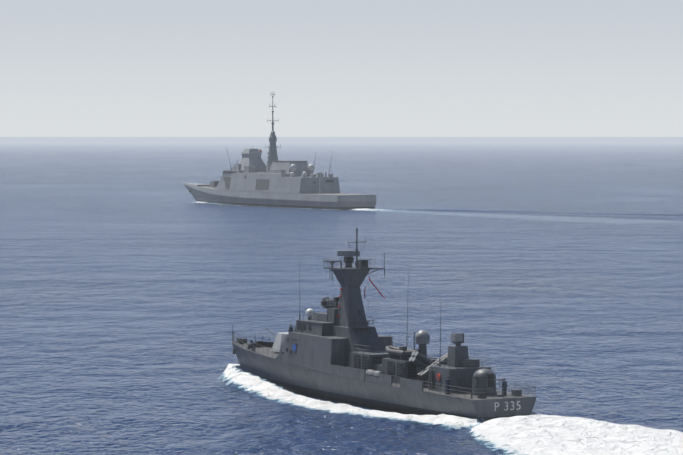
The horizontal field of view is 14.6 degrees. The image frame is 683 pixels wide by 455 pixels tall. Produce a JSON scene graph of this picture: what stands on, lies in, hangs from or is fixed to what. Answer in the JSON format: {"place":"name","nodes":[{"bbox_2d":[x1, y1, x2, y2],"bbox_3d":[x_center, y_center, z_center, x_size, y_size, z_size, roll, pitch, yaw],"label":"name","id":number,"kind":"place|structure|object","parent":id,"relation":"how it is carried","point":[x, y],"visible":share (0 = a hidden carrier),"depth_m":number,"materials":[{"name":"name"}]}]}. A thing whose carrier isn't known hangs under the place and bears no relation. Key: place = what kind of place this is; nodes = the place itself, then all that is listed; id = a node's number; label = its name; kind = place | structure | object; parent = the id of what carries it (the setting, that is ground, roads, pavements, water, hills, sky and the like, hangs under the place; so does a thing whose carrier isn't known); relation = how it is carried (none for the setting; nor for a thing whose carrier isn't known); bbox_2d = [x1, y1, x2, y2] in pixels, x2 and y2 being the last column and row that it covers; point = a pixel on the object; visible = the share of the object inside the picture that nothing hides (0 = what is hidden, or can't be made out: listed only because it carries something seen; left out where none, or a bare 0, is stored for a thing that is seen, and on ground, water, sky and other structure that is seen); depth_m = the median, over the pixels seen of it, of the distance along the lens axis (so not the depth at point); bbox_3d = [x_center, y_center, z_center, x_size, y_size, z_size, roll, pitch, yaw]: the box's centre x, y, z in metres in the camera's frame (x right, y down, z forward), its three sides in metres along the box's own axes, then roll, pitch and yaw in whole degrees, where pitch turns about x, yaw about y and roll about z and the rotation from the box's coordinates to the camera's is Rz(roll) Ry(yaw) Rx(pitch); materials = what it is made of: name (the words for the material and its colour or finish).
{"place":"outdoors","nodes":[
{"label":"outdoors","id":0,"kind":"place"},
{"bbox_2d":[0,137,682,454],"bbox_3d":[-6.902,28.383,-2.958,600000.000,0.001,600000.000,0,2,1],"label":"sea","id":1,"kind":"structure","parent":0,"point":[138,287],"depth_m":524.45,"materials":[{"name":"liquid"}]},
{"bbox_2d":[184,94,376,209],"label":"frigate","id":2,"kind":"object","parent":1,"relation":"on","point":[251,178],"visible":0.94,"depth_m":1070.61,"materials":[{"name":"grey metal"}]},
{"bbox_2d":[231,228,535,422],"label":"patrol ship","id":3,"kind":"object","parent":1,"relation":"in","point":[343,351],"visible":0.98,"depth_m":281.64,"materials":[{"name":"grey metal"}]},
{"bbox_2d":[192,201,631,222],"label":"ship wake","id":4,"kind":"object","parent":1,"relation":"on","point":[365,209],"visible":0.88,"depth_m":1026.45,"materials":[{"name":"white liquid"}]},
{"bbox_2d":[219,364,682,454],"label":"wake foam","id":5,"kind":"object","parent":1,"relation":"on","point":[533,433],"visible":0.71,"depth_m":249.19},
{"bbox_2d":[385,209,682,215],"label":"ship wake","id":6,"kind":"object","parent":1,"relation":"on","point":[531,212],"visible":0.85,"depth_m":995.98,"materials":[{"name":"blue liquid"}]},
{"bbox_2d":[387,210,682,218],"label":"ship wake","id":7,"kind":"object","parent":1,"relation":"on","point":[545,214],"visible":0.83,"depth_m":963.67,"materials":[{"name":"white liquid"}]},
{"bbox_2d":[0,0,682,136],"label":"sky","id":8,"kind":"structure","parent":0,"point":[69,68],"materials":[{"name":"grey"}]}
]}

